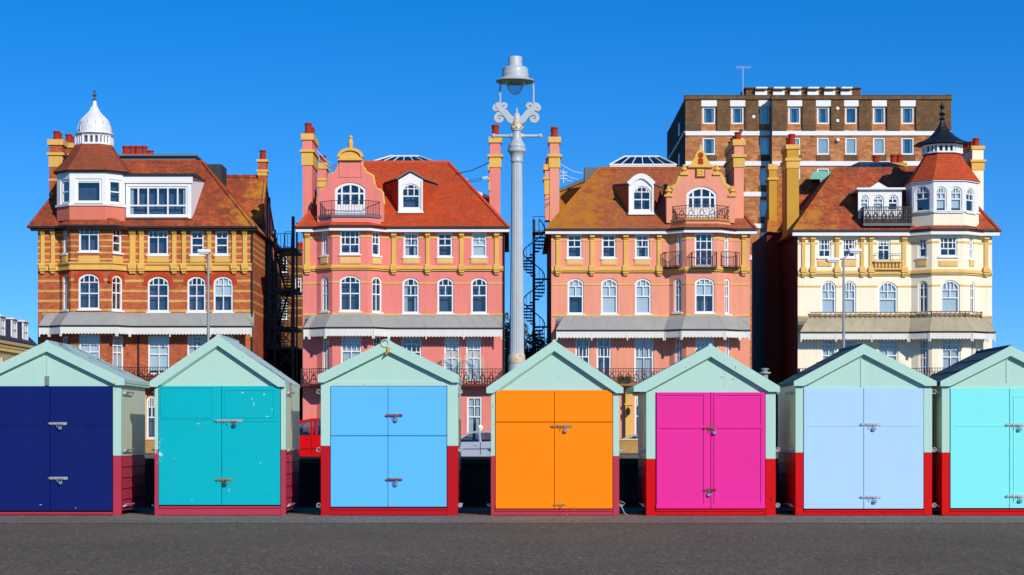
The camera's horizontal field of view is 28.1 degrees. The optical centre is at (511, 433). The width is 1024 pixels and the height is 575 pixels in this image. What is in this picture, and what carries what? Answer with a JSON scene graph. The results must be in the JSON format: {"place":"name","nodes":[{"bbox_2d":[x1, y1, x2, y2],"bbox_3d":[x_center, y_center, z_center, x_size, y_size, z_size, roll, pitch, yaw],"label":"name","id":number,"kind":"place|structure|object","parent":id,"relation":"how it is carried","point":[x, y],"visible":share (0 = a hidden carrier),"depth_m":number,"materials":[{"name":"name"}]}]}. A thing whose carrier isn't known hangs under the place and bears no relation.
{"place":"outdoors","nodes":[
{"label":"outdoors","id":0,"kind":"place"},
{"bbox_2d":[0,315,36,362],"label":"side street terrace","id":1,"kind":"structure","parent":0,"point":[15,339],"depth_m":191.30,"materials":[{"name":"beige stone"}]},
{"bbox_2d":[27,88,281,438],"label":"seafront house","id":2,"kind":"structure","parent":0,"point":[127,234],"depth_m":128.80,"materials":[{"name":"brick"}]},
{"bbox_2d":[75,179,101,203],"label":"window","id":3,"kind":"structure","parent":2,"relation":"in","point":[77,180],"depth_m":127.90,"materials":[{"name":"white paint"}]},
{"bbox_2d":[77,230,100,252],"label":"window","id":4,"kind":"structure","parent":2,"relation":"in","point":[80,251],"depth_m":127.97,"materials":[{"name":"white paint"}]},
{"bbox_2d":[77,274,100,310],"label":"window","id":5,"kind":"structure","parent":2,"relation":"in","point":[80,309],"depth_m":127.97,"materials":[{"name":"white paint"}]},
{"bbox_2d":[79,334,99,357],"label":"window","id":6,"kind":"structure","parent":2,"relation":"in","point":[89,343],"depth_m":128.09,"materials":[{"name":"glass"}]},
{"bbox_2d":[108,179,121,205],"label":"window","id":7,"kind":"structure","parent":2,"relation":"in","point":[119,182],"depth_m":128.62,"materials":[{"name":"white paint"}]},
{"bbox_2d":[111,275,124,311],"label":"window","id":8,"kind":"structure","parent":2,"relation":"in","point":[116,276],"depth_m":128.34,"materials":[{"name":"white paint"}]},
{"bbox_2d":[113,335,122,368],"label":"window","id":9,"kind":"structure","parent":2,"relation":"in","point":[117,340],"depth_m":128.47,"materials":[{"name":"white paint"}]},
{"bbox_2d":[146,231,169,255],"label":"window","id":10,"kind":"structure","parent":2,"relation":"in","point":[149,254],"depth_m":128.88,"materials":[{"name":"white paint"}]},
{"bbox_2d":[146,276,169,312],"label":"window","id":11,"kind":"structure","parent":2,"relation":"in","point":[149,311],"depth_m":128.88,"materials":[{"name":"white paint"}]},
{"bbox_2d":[127,186,188,216],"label":"window","id":12,"kind":"structure","parent":2,"relation":"in","point":[131,205],"depth_m":128.97,"materials":[{"name":"white paint"}]},
{"bbox_2d":[148,336,168,373],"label":"window","id":13,"kind":"structure","parent":2,"relation":"in","point":[158,346],"depth_m":129.00,"materials":[{"name":"white paint"}]},
{"bbox_2d":[186,276,206,312],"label":"window","id":14,"kind":"structure","parent":2,"relation":"in","point":[188,284],"depth_m":128.88,"materials":[{"name":"white paint"}]},
{"bbox_2d":[187,336,205,354],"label":"window","id":15,"kind":"structure","parent":2,"relation":"in","point":[190,339],"depth_m":128.88,"materials":[{"name":"white glass"}]},
{"bbox_2d":[189,231,204,255],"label":"window","id":16,"kind":"structure","parent":2,"relation":"in","point":[192,254],"depth_m":128.88,"materials":[{"name":"white paint"}]},
{"bbox_2d":[214,231,229,255],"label":"window","id":17,"kind":"structure","parent":2,"relation":"in","point":[216,254],"depth_m":128.88,"materials":[{"name":"white paint"}]},
{"bbox_2d":[212,276,233,312],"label":"window","id":18,"kind":"structure","parent":2,"relation":"in","point":[223,286],"depth_m":128.91,"materials":[{"name":"white paint"}]},
{"bbox_2d":[267,193,302,420],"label":"fire escape","id":19,"kind":"object","parent":2,"relation":"attached to","point":[286,359],"visible":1,"depth_m":136.49,"materials":[{"name":"black metal"}]},
{"bbox_2d":[282,242,302,349],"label":"house","id":20,"kind":"structure","parent":0,"point":[300,298],"depth_m":165.00,"materials":[{"name":"brick"}]},
{"bbox_2d":[298,418,320,458],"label":"parked van","id":21,"kind":"object","parent":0,"point":[310,436],"visible":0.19,"depth_m":95.91,"materials":[{"name":"red paint"}]},
{"bbox_2d":[294,122,509,435],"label":"seafront house","id":22,"kind":"structure","parent":0,"point":[407,252],"depth_m":128.80,"materials":[{"name":"pink paint"}]},
{"bbox_2d":[319,276,329,312],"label":"window","id":23,"kind":"structure","parent":22,"relation":"in","point":[325,278],"depth_m":128.40,"materials":[{"name":"white paint"}]},
{"bbox_2d":[323,337,328,369],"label":"window","id":24,"kind":"structure","parent":22,"relation":"in","point":[327,338],"depth_m":128.37,"materials":[{"name":"white paint"}]},
{"bbox_2d":[339,231,360,255],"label":"window","id":25,"kind":"structure","parent":22,"relation":"in","point":[350,253],"depth_m":127.97,"materials":[{"name":"white paint"}]},
{"bbox_2d":[338,276,361,312],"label":"window","id":26,"kind":"structure","parent":22,"relation":"in","point":[341,311],"depth_m":127.97,"materials":[{"name":"white paint"}]},
{"bbox_2d":[335,182,365,214],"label":"window","id":27,"kind":"structure","parent":22,"relation":"in","point":[342,208],"depth_m":128.78,"materials":[{"name":"white paint"}]},
{"bbox_2d":[341,336,361,362],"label":"window","id":28,"kind":"structure","parent":22,"relation":"in","point":[351,346],"depth_m":128.12,"materials":[{"name":"glass"}]},
{"bbox_2d":[371,231,381,257],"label":"window","id":29,"kind":"structure","parent":22,"relation":"in","point":[378,233],"depth_m":128.50,"materials":[{"name":"white paint"}]},
{"bbox_2d":[371,276,383,313],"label":"window","id":30,"kind":"structure","parent":22,"relation":"in","point":[373,311],"depth_m":128.50,"materials":[{"name":"white paint"}]},
{"bbox_2d":[401,278,419,314],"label":"window","id":31,"kind":"structure","parent":22,"relation":"in","point":[406,282],"depth_m":128.88,"materials":[{"name":"white paint"}]},
{"bbox_2d":[402,233,419,257],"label":"window","id":32,"kind":"structure","parent":22,"relation":"in","point":[406,235],"depth_m":128.88,"materials":[{"name":"white paint"}]},
{"bbox_2d":[402,184,419,208],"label":"window","id":33,"kind":"structure","parent":22,"relation":"in","point":[407,185],"depth_m":129.63,"materials":[{"name":"white paint"}]},
{"bbox_2d":[436,233,453,257],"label":"window","id":34,"kind":"structure","parent":22,"relation":"in","point":[438,256],"depth_m":128.88,"materials":[{"name":"white paint"}]},
{"bbox_2d":[436,278,454,314],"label":"window","id":35,"kind":"structure","parent":22,"relation":"in","point":[438,313],"depth_m":128.88,"materials":[{"name":"white paint"}]},
{"bbox_2d":[444,337,459,374],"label":"window","id":36,"kind":"structure","parent":22,"relation":"in","point":[450,343],"depth_m":129.00,"materials":[{"name":"glass"}]},
{"bbox_2d":[466,337,480,380],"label":"window","id":37,"kind":"structure","parent":22,"relation":"in","point":[472,343],"depth_m":129.00,"materials":[{"name":"glass"}]},
{"bbox_2d":[467,397,481,432],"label":"window","id":38,"kind":"structure","parent":22,"relation":"in","point":[470,406],"depth_m":129.00,"materials":[{"name":"white paint"}]},
{"bbox_2d":[470,233,487,257],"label":"window","id":39,"kind":"structure","parent":22,"relation":"in","point":[479,240],"depth_m":129.00,"materials":[{"name":"glass"}]},
{"bbox_2d":[470,278,488,314],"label":"window","id":40,"kind":"structure","parent":22,"relation":"in","point":[472,313],"depth_m":128.88,"materials":[{"name":"white paint"}]},
{"bbox_2d":[145,452,778,458],"bbox_3d":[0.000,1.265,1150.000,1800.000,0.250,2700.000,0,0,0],"label":"ground","id":41,"kind":"structure","parent":0,"point":[619,458],"depth_m":111.01,"materials":[{"name":"green"}]},
{"bbox_2d":[197,249,210,341],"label":"street lamp","id":42,"kind":"object","parent":41,"relation":"on","point":[204,251],"visible":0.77,"depth_m":90.95,"materials":[{"name":"grey metal"}]},
{"bbox_2d":[143,459,779,506],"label":"wall","id":43,"kind":"structure","parent":41,"relation":"on","point":[475,482],"depth_m":31.45,"materials":[{"name":"black"}]},
{"bbox_2d":[505,312,528,371],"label":"tree","id":44,"kind":"object","parent":41,"relation":"on","point":[507,333],"visible":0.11,"depth_m":156.96,"materials":[{"name":"green plant"}]},
{"bbox_2d":[491,56,542,371],"bbox_3d":[0.079,-3.581,45.000,0.874,9.433,0.874,0,0,-45],"label":"seafront lamp","id":45,"kind":"object","parent":41,"relation":"on","point":[514,72],"visible":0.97,"depth_m":44.90,"materials":[{"name":"grey metal"}]},
{"bbox_2d":[505,329,546,373],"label":"tree","id":46,"kind":"object","parent":41,"relation":"on","point":[537,349],"visible":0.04,"depth_m":154.81,"materials":[{"name":"green plant"}]},
{"bbox_2d":[523,216,548,359],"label":"spiral staircase","id":47,"kind":"structure","parent":41,"relation":"on","point":[534,251],"depth_m":136.91,"materials":[{"name":"black metal"}]},
{"bbox_2d":[825,248,861,347],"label":"street lamp","id":48,"kind":"object","parent":41,"relation":"on","point":[850,251],"visible":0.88,"depth_m":90.95,"materials":[{"name":"grey metal"}]},
{"bbox_2d":[460,431,490,458],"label":"parked car","id":49,"kind":"object","parent":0,"point":[475,445],"visible":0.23,"depth_m":95.93,"materials":[{"name":"silver metal"}]},
{"bbox_2d":[0,507,1023,574],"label":"promenade","id":50,"kind":"structure","parent":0,"point":[511,548],"depth_m":19.99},
{"bbox_2d":[0,509,1023,522],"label":"promenade edging","id":51,"kind":"object","parent":50,"relation":"on","point":[463,516],"visible":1,"depth_m":26.99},
{"bbox_2d":[0,340,149,515],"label":"beach hut","id":52,"kind":"object","parent":51,"relation":"on","point":[72,429],"visible":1,"depth_m":27.97,"materials":[{"name":"green paint"}]},
{"bbox_2d":[0,386,49,510],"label":"door","id":53,"kind":"structure","parent":52,"relation":"in","point":[24,410],"depth_m":27.97,"materials":[{"name":"blue paint"}]},
{"bbox_2d":[50,386,111,510],"bbox_3d":[-5.895,0.199,27.984,0.848,1.707,0.040,0,0,0],"label":"door","id":54,"kind":"structure","parent":52,"relation":"in","point":[81,452],"depth_m":27.97,"materials":[{"name":"blue paint"}]},
{"bbox_2d":[150,334,299,515],"bbox_3d":[-3.997,-0.125,28.934,1.905,2.491,2.033,0,0,0],"label":"beach hut","id":55,"kind":"object","parent":51,"relation":"on","point":[226,425],"visible":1,"depth_m":27.97,"materials":[{"name":"green paint"}]},
{"bbox_2d":[159,386,221,504],"bbox_3d":[-4.405,0.158,27.983,0.858,1.627,0.041,0,0,0],"label":"door","id":56,"kind":"structure","parent":55,"relation":"in","point":[190,452],"depth_m":27.97,"materials":[{"name":"teal paint"}]},
{"bbox_2d":[222,386,279,504],"bbox_3d":[-3.571,0.158,27.983,0.797,1.627,0.041,0,0,0],"label":"door","id":57,"kind":"structure","parent":55,"relation":"in","point":[258,435],"depth_m":27.97,"materials":[{"name":"teal paint"}]},
{"bbox_2d":[316,339,462,515],"bbox_3d":[-1.679,-0.092,28.914,2.005,2.423,2.071,0,0,0],"label":"beach hut","id":58,"kind":"object","parent":51,"relation":"on","point":[390,427],"visible":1,"depth_m":27.97,"materials":[{"name":"green paint"}]},
{"bbox_2d":[331,387,387,435],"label":"door","id":59,"kind":"structure","parent":58,"relation":"in","point":[355,411],"depth_m":27.97,"materials":[{"name":"blue wood"}]},
{"bbox_2d":[331,436,387,506],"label":"door","id":60,"kind":"structure","parent":58,"relation":"in","point":[359,464],"depth_m":27.97,"materials":[{"name":"blue wood"}]},
{"bbox_2d":[388,387,446,435],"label":"door","id":61,"kind":"structure","parent":58,"relation":"in","point":[423,410],"depth_m":27.97,"materials":[{"name":"blue wood"}]},
{"bbox_2d":[388,436,446,506],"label":"door","id":62,"kind":"structure","parent":58,"relation":"in","point":[420,461],"depth_m":27.97,"materials":[{"name":"blue wood"}]},
{"bbox_2d":[486,339,626,514],"bbox_3d":[0.616,-0.089,28.934,1.932,2.412,2.033,0,0,0],"label":"beach hut","id":63,"kind":"object","parent":51,"relation":"on","point":[554,450],"visible":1,"depth_m":27.97,"materials":[{"name":"green paint"}]},
{"bbox_2d":[496,390,553,421],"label":"door","id":64,"kind":"structure","parent":63,"relation":"in","point":[511,405],"depth_m":27.97,"materials":[{"name":"orange paint"}]},
{"bbox_2d":[496,422,553,508],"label":"door","id":65,"kind":"structure","parent":63,"relation":"in","point":[524,450],"depth_m":27.97,"materials":[{"name":"orange paint"}]},
{"bbox_2d":[555,390,611,421],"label":"door","id":66,"kind":"structure","parent":63,"relation":"in","point":[570,405],"depth_m":27.97,"materials":[{"name":"orange paint"}]},
{"bbox_2d":[555,422,612,508],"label":"door","id":67,"kind":"structure","parent":63,"relation":"in","point":[583,463],"depth_m":27.97,"materials":[{"name":"orange paint"}]},
{"bbox_2d":[626,343,779,515],"bbox_3d":[2.668,-0.060,28.934,2.010,2.360,2.033,0,0,0],"label":"beach hut","id":68,"kind":"object","parent":51,"relation":"on","point":[706,429],"visible":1,"depth_m":27.97,"materials":[{"name":"green paint"}]},
{"bbox_2d":[656,392,710,508],"bbox_3d":[2.342,0.226,27.979,0.745,1.590,0.050,0,0,0],"label":"door","id":69,"kind":"structure","parent":68,"relation":"in","point":[682,442],"depth_m":27.97,"materials":[{"name":"paint"}]},
{"bbox_2d":[711,392,764,508],"bbox_3d":[3.091,0.226,27.979,0.742,1.590,0.050,0,0,0],"label":"door","id":70,"kind":"structure","parent":68,"relation":"in","point":[738,445],"depth_m":27.97,"materials":[{"name":"paint"}]},
{"bbox_2d":[777,343,936,514],"bbox_3d":[4.819,-0.068,28.934,1.990,2.362,2.033,0,0,0],"label":"beach hut","id":71,"kind":"object","parent":51,"relation":"on","point":[854,429],"visible":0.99,"depth_m":27.97,"materials":[{"name":"green paint"}]},
{"bbox_2d":[804,388,862,508],"bbox_3d":[4.399,0.198,27.984,0.815,1.649,0.040,0,0,0],"label":"door","id":72,"kind":"structure","parent":71,"relation":"in","point":[833,417],"depth_m":27.97,"materials":[{"name":"blue paint"}]},
{"bbox_2d":[863,388,922,508],"bbox_3d":[5.220,0.198,27.984,0.815,1.649,0.040,0,0,0],"label":"door","id":73,"kind":"structure","parent":71,"relation":"in","point":[892,453],"depth_m":27.97,"materials":[{"name":"blue paint"}]},
{"bbox_2d":[929,345,1023,514],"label":"beach hut","id":74,"kind":"object","parent":51,"relation":"on","point":[978,430],"visible":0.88,"depth_m":27.97,"materials":[{"name":"green paint"}]},
{"bbox_2d":[950,388,1008,507],"bbox_3d":[6.399,0.194,27.984,0.804,1.641,0.040,0,0,0],"label":"door","id":75,"kind":"structure","parent":74,"relation":"in","point":[979,434],"depth_m":27.97,"materials":[{"name":"teal paint"}]},
{"bbox_2d":[1009,388,1023,507],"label":"door","id":76,"kind":"structure","parent":74,"relation":"in","point":[1016,395],"depth_m":27.97,"materials":[{"name":"teal paint"}]},
{"bbox_2d":[0,0,1023,351],"label":"sky","id":77,"kind":"structure","parent":0,"point":[224,82],"materials":[{"name":"blue"}]},
{"bbox_2d":[619,439,637,452],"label":"garden wall","id":78,"kind":"structure","parent":0,"point":[628,445],"depth_m":120.80,"materials":[{"name":"brick"}]},
{"bbox_2d":[542,126,758,437],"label":"seafront house","id":79,"kind":"structure","parent":0,"point":[648,266],"depth_m":128.80,"materials":[{"name":"paint"}]},
{"bbox_2d":[566,234,582,259],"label":"window","id":80,"kind":"structure","parent":79,"relation":"in","point":[568,257],"depth_m":128.88,"materials":[{"name":"white paint"}]},
{"bbox_2d":[566,278,584,314],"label":"window","id":81,"kind":"structure","parent":79,"relation":"in","point":[575,286],"depth_m":128.88,"materials":[{"name":"glass"}]},
{"bbox_2d":[575,338,589,363],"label":"window","id":82,"kind":"structure","parent":79,"relation":"in","point":[576,339],"depth_m":128.88,"materials":[{"name":"white paint"}]},
{"bbox_2d":[597,338,610,375],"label":"window","id":83,"kind":"structure","parent":79,"relation":"in","point":[603,339],"depth_m":128.88,"materials":[{"name":"white paint"}]},
{"bbox_2d":[600,234,616,259],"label":"window","id":84,"kind":"structure","parent":79,"relation":"in","point":[603,257],"depth_m":128.88,"materials":[{"name":"white paint"}]},
{"bbox_2d":[600,278,618,314],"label":"window","id":85,"kind":"structure","parent":79,"relation":"in","point":[609,287],"depth_m":129.00,"materials":[{"name":"glass"}]},
{"bbox_2d":[633,186,650,210],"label":"window","id":86,"kind":"structure","parent":79,"relation":"in","point":[641,187],"depth_m":129.79,"materials":[{"name":"white paint"}]},
{"bbox_2d":[634,234,650,259],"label":"window","id":87,"kind":"structure","parent":79,"relation":"in","point":[647,236],"depth_m":128.88,"materials":[{"name":"white paint"}]},
{"bbox_2d":[634,278,652,314],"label":"window","id":88,"kind":"structure","parent":79,"relation":"in","point":[642,288],"depth_m":129.00,"materials":[{"name":"glass"}]},
{"bbox_2d":[634,338,653,381],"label":"window","id":89,"kind":"structure","parent":79,"relation":"in","point":[639,346],"depth_m":129.00,"materials":[{"name":"glass"}]},
{"bbox_2d":[672,278,682,313],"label":"window","id":90,"kind":"structure","parent":79,"relation":"in","point":[675,282],"depth_m":128.50,"materials":[{"name":"white paint"}]},
{"bbox_2d":[686,187,716,216],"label":"window","id":91,"kind":"structure","parent":79,"relation":"in","point":[707,210],"depth_m":128.78,"materials":[{"name":"white paint"}]},
{"bbox_2d":[695,233,712,264],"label":"window","id":92,"kind":"structure","parent":79,"relation":"in","point":[700,234],"depth_m":127.97,"materials":[{"name":"white paint"}]},
{"bbox_2d":[695,338,713,351],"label":"window","id":93,"kind":"structure","parent":79,"relation":"in","point":[699,342],"depth_m":127.97,"materials":[{"name":"blue glass"}]},
{"bbox_2d":[694,278,715,313],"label":"window","id":94,"kind":"structure","parent":79,"relation":"in","point":[703,287],"depth_m":127.97,"materials":[{"name":"white paint"}]},
{"bbox_2d":[667,66,952,367],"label":"apartment block","id":95,"kind":"structure","parent":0,"point":[831,128],"depth_m":184.60,"materials":[{"name":"orange brick"}]},
{"bbox_2d":[817,138,828,154],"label":"window","id":96,"kind":"structure","parent":95,"relation":"in","point":[822,143],"depth_m":184.61,"materials":[{"name":"blue glass"}]},
{"bbox_2d":[845,138,856,154],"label":"window","id":97,"kind":"structure","parent":95,"relation":"in","point":[850,143],"depth_m":184.61,"materials":[{"name":"blue glass"}]},
{"bbox_2d":[873,138,884,154],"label":"window","id":98,"kind":"structure","parent":95,"relation":"in","point":[878,143],"depth_m":184.61,"materials":[{"name":"glass"}]},
{"bbox_2d":[752,100,1001,448],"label":"seafront house","id":99,"kind":"structure","parent":0,"point":[918,282],"depth_m":128.80,"materials":[{"name":"beige paint"}]},
{"bbox_2d":[817,238,830,258],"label":"window","id":100,"kind":"structure","parent":99,"relation":"in","point":[819,257],"depth_m":128.88,"materials":[{"name":"white paint"}]},
{"bbox_2d":[820,281,837,314],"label":"window","id":101,"kind":"structure","parent":99,"relation":"in","point":[828,288],"depth_m":129.00,"materials":[{"name":"white paint"}]},
{"bbox_2d":[822,340,835,359],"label":"window","id":102,"kind":"structure","parent":99,"relation":"in","point":[828,346],"depth_m":129.00,"materials":[{"name":"blue glass"}]},
{"bbox_2d":[842,238,856,258],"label":"window","id":103,"kind":"structure","parent":99,"relation":"in","point":[848,257],"depth_m":128.88,"materials":[{"name":"white paint"}]},
{"bbox_2d":[841,281,857,314],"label":"window","id":104,"kind":"structure","parent":99,"relation":"in","point":[850,291],"depth_m":129.00,"materials":[{"name":"white paint"}]},
{"bbox_2d":[877,282,898,314],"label":"window","id":105,"kind":"structure","parent":99,"relation":"in","point":[887,294],"depth_m":129.00,"materials":[{"name":"glass"}]},
{"bbox_2d":[878,340,897,360],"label":"window","id":106,"kind":"structure","parent":99,"relation":"in","point":[889,348],"depth_m":129.00,"materials":[{"name":"glass"}]},
{"bbox_2d":[913,186,929,213],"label":"window","id":107,"kind":"structure","parent":99,"relation":"in","point":[922,187],"depth_m":128.53,"materials":[{"name":"white paint"}]},
{"bbox_2d":[916,281,928,314],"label":"window","id":108,"kind":"structure","parent":99,"relation":"in","point":[919,286],"depth_m":128.44,"materials":[{"name":"white paint"}]},
{"bbox_2d":[919,339,927,375],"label":"window","id":109,"kind":"structure","parent":99,"relation":"in","point":[921,348],"depth_m":128.40,"materials":[{"name":"white paint"}]},
{"bbox_2d":[934,186,947,212],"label":"window","id":110,"kind":"structure","parent":99,"relation":"in","point":[939,193],"depth_m":127.93,"materials":[{"name":"white paint"}]},
{"bbox_2d":[938,236,958,257],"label":"window","id":111,"kind":"structure","parent":99,"relation":"in","point":[940,256],"depth_m":127.97,"materials":[{"name":"white paint"}]},
{"bbox_2d":[939,280,959,313],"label":"window","id":112,"kind":"structure","parent":99,"relation":"in","point":[949,291],"depth_m":128.09,"materials":[{"name":"glass"}]},
{"bbox_2d":[941,340,959,369],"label":"window","id":113,"kind":"structure","parent":99,"relation":"in","point":[954,349],"depth_m":128.12,"materials":[{"name":"glass"}]},
{"bbox_2d":[949,186,963,212],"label":"window","id":114,"kind":"structure","parent":99,"relation":"in","point":[955,196],"depth_m":128.06,"materials":[{"name":"white paint"}]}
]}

